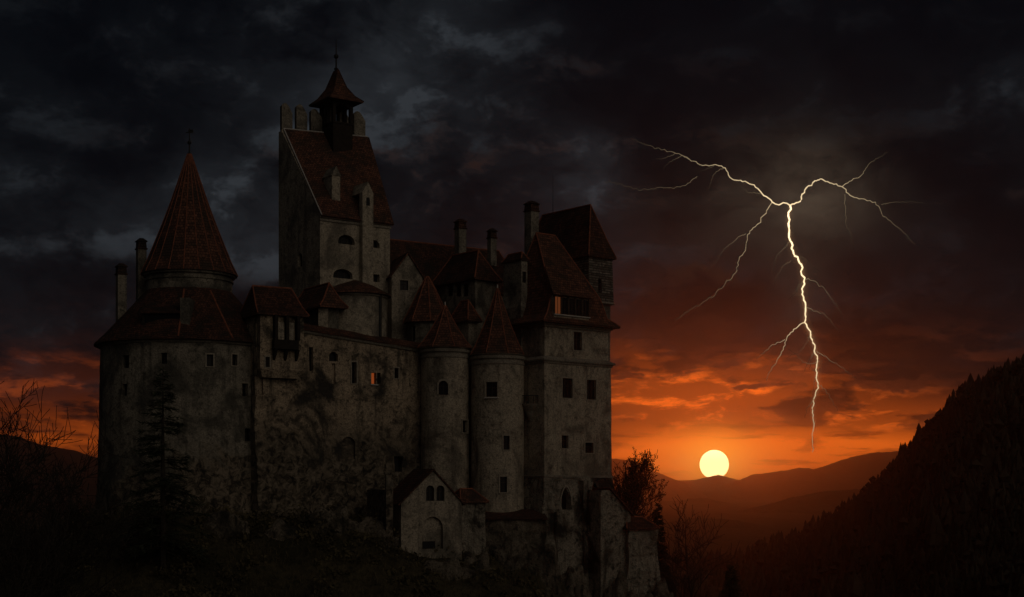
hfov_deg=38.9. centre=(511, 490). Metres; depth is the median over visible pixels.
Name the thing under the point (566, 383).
window
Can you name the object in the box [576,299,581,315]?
window
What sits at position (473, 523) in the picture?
porch house
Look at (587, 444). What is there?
window
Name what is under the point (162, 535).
spruce tree
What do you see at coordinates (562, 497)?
window
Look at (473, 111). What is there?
sky
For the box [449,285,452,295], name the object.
window
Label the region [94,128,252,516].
round bastion
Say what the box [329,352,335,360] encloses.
window
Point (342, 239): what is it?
window
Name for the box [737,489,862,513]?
foothill range
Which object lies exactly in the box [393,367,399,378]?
window
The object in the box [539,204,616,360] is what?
tower
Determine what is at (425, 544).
window
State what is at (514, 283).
chimney house
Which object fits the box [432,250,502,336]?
dormered house
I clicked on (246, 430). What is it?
window
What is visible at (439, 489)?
window
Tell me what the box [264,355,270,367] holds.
window
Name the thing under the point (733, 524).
foothill range
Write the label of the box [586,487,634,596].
lean to annex
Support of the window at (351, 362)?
in the curtain wall
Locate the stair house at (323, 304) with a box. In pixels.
[298,282,348,335]
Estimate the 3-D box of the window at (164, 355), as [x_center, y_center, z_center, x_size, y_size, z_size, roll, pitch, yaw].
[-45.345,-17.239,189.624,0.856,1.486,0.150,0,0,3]
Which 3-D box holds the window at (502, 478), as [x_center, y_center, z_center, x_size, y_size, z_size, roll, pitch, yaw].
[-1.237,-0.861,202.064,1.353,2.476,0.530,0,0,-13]
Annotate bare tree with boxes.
[0,381,124,596]
[651,494,739,596]
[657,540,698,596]
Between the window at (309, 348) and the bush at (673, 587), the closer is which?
the window at (309, 348)
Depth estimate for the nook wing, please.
199.75 m
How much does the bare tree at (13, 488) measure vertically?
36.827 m
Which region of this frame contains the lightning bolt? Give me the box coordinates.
[606,142,924,451]
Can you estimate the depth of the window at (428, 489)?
193.46 m
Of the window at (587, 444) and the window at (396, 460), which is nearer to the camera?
the window at (396, 460)
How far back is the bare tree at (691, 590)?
225.06 m
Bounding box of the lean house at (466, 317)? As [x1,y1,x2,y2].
[451,299,482,420]
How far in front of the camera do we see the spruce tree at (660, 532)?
229.50 m
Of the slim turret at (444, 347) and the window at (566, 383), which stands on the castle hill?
the slim turret at (444, 347)
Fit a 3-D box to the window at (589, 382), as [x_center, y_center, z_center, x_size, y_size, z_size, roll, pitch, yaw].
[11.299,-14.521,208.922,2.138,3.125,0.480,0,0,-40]
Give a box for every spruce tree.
[108,367,223,570]
[652,501,672,591]
[720,563,742,596]
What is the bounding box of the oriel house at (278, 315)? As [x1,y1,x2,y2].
[240,285,309,378]
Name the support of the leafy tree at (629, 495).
on the castle hill
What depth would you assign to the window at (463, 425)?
204.19 m
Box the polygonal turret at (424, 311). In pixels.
[403,276,443,348]
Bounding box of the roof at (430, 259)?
[390,219,503,299]
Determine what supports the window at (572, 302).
in the square tower at (565, 324)
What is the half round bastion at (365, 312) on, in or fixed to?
on the curtain wall
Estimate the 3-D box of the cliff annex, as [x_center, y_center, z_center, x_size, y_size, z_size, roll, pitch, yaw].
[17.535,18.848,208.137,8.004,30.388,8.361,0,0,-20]
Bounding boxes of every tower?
[279,40,393,336]
[509,201,620,590]
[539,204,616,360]
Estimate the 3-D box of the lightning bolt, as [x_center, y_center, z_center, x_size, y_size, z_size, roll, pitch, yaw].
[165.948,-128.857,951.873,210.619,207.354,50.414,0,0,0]
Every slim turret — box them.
[418,302,471,491]
[468,285,525,511]
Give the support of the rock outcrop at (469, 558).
on the castle hill
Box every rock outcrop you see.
[264,518,302,540]
[357,516,398,547]
[422,558,474,580]
[459,551,492,570]
[531,544,561,595]
[560,565,591,596]
[602,570,637,596]
[642,578,673,596]
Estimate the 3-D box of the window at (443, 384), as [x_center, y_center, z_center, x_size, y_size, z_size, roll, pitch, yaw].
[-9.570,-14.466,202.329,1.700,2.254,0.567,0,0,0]
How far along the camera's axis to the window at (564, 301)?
204.84 m
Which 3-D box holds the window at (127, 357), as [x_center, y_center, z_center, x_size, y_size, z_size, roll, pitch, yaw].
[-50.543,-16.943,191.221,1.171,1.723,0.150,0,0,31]
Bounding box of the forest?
[659,353,1023,596]
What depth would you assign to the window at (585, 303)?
207.25 m
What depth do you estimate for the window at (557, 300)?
203.84 m
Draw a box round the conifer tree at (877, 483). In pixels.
[874,474,879,488]
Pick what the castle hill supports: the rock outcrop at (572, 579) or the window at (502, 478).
the rock outcrop at (572, 579)
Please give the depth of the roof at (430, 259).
225.58 m
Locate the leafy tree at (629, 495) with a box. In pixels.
[613,447,668,523]
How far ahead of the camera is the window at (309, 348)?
197.62 m
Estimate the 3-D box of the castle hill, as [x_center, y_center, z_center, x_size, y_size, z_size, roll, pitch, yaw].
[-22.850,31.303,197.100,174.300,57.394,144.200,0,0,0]
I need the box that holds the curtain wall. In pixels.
[247,323,470,519]
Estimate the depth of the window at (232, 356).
192.43 m
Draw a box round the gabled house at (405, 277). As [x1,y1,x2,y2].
[386,252,424,346]
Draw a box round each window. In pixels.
[125,356,128,367]
[162,353,166,363]
[205,353,214,366]
[230,353,238,366]
[242,382,248,395]
[245,429,248,440]
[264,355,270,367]
[309,348,310,370]
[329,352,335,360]
[333,270,349,278]
[338,236,351,244]
[350,361,357,382]
[370,373,377,384]
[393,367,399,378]
[393,456,399,471]
[399,279,408,290]
[422,541,434,548]
[425,483,435,500]
[435,483,445,500]
[437,379,448,394]
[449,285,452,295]
[457,284,460,295]
[461,419,468,433]
[464,284,467,295]
[484,381,498,397]
[499,475,507,492]
[502,434,510,450]
[522,272,524,282]
[554,296,560,313]
[560,485,571,509]
[561,297,568,314]
[561,434,568,448]
[562,377,573,398]
[569,298,575,314]
[573,330,582,350]
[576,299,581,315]
[582,299,588,316]
[584,441,593,452]
[586,378,596,400]
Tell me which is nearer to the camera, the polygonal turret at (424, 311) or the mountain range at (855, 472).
the polygonal turret at (424, 311)
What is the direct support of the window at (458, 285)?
in the dormered house at (473, 277)
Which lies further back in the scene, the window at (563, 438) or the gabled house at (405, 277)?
the gabled house at (405, 277)
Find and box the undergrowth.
[1,496,565,596]
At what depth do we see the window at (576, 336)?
207.71 m
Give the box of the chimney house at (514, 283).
[501,251,528,349]
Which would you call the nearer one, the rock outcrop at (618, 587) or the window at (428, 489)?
the window at (428, 489)
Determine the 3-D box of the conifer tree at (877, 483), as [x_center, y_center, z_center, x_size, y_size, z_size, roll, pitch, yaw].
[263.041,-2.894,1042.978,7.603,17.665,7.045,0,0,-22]
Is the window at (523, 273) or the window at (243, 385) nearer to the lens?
the window at (243, 385)
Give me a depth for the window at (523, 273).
207.96 m
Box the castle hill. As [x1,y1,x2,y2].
[0,513,571,596]
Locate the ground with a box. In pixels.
[0,501,832,596]
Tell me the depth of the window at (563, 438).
205.69 m
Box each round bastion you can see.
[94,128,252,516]
[333,280,390,343]
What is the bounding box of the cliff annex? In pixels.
[622,516,659,596]
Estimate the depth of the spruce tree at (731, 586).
214.56 m
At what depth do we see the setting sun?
14890.93 m
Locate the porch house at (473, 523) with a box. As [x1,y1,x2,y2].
[455,488,488,555]
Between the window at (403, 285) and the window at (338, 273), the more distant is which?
the window at (403, 285)
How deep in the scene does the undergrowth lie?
183.86 m
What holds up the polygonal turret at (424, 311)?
on the curtain wall
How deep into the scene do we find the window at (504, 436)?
202.11 m
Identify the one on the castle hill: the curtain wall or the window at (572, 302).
the curtain wall
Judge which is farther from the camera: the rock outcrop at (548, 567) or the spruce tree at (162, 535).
the rock outcrop at (548, 567)
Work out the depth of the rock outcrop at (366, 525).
191.24 m
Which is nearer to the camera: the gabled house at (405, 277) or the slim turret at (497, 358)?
the slim turret at (497, 358)
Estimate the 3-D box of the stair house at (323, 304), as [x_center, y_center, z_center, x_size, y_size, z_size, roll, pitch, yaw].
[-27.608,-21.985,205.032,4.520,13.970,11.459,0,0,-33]
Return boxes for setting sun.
[700,450,728,476]
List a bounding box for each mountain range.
[0,435,97,504]
[611,459,741,501]
[678,475,737,489]
[704,451,898,500]
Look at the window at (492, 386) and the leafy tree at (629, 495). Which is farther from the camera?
the leafy tree at (629, 495)
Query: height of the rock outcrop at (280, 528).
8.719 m
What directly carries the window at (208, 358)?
in the round bastion at (182, 321)
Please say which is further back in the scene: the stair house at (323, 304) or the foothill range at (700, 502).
the foothill range at (700, 502)
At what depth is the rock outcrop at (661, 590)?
204.95 m
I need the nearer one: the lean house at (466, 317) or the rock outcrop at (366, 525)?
the rock outcrop at (366, 525)
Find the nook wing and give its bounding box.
[485,509,547,551]
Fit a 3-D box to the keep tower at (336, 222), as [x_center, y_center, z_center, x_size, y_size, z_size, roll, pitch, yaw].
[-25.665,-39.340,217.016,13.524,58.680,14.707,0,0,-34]
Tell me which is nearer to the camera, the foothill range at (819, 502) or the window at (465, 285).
the window at (465, 285)
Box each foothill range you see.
[640,498,739,507]
[655,518,772,530]
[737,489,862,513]
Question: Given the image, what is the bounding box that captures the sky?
[0,0,1023,479]
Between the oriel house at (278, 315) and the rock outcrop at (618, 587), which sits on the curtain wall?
the oriel house at (278, 315)
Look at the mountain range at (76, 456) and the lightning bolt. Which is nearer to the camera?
the lightning bolt
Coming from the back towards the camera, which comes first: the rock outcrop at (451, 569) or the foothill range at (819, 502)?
the foothill range at (819, 502)
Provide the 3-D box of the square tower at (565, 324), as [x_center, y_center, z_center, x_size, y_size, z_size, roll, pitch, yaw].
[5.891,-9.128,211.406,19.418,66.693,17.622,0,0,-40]
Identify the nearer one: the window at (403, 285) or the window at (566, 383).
the window at (566, 383)

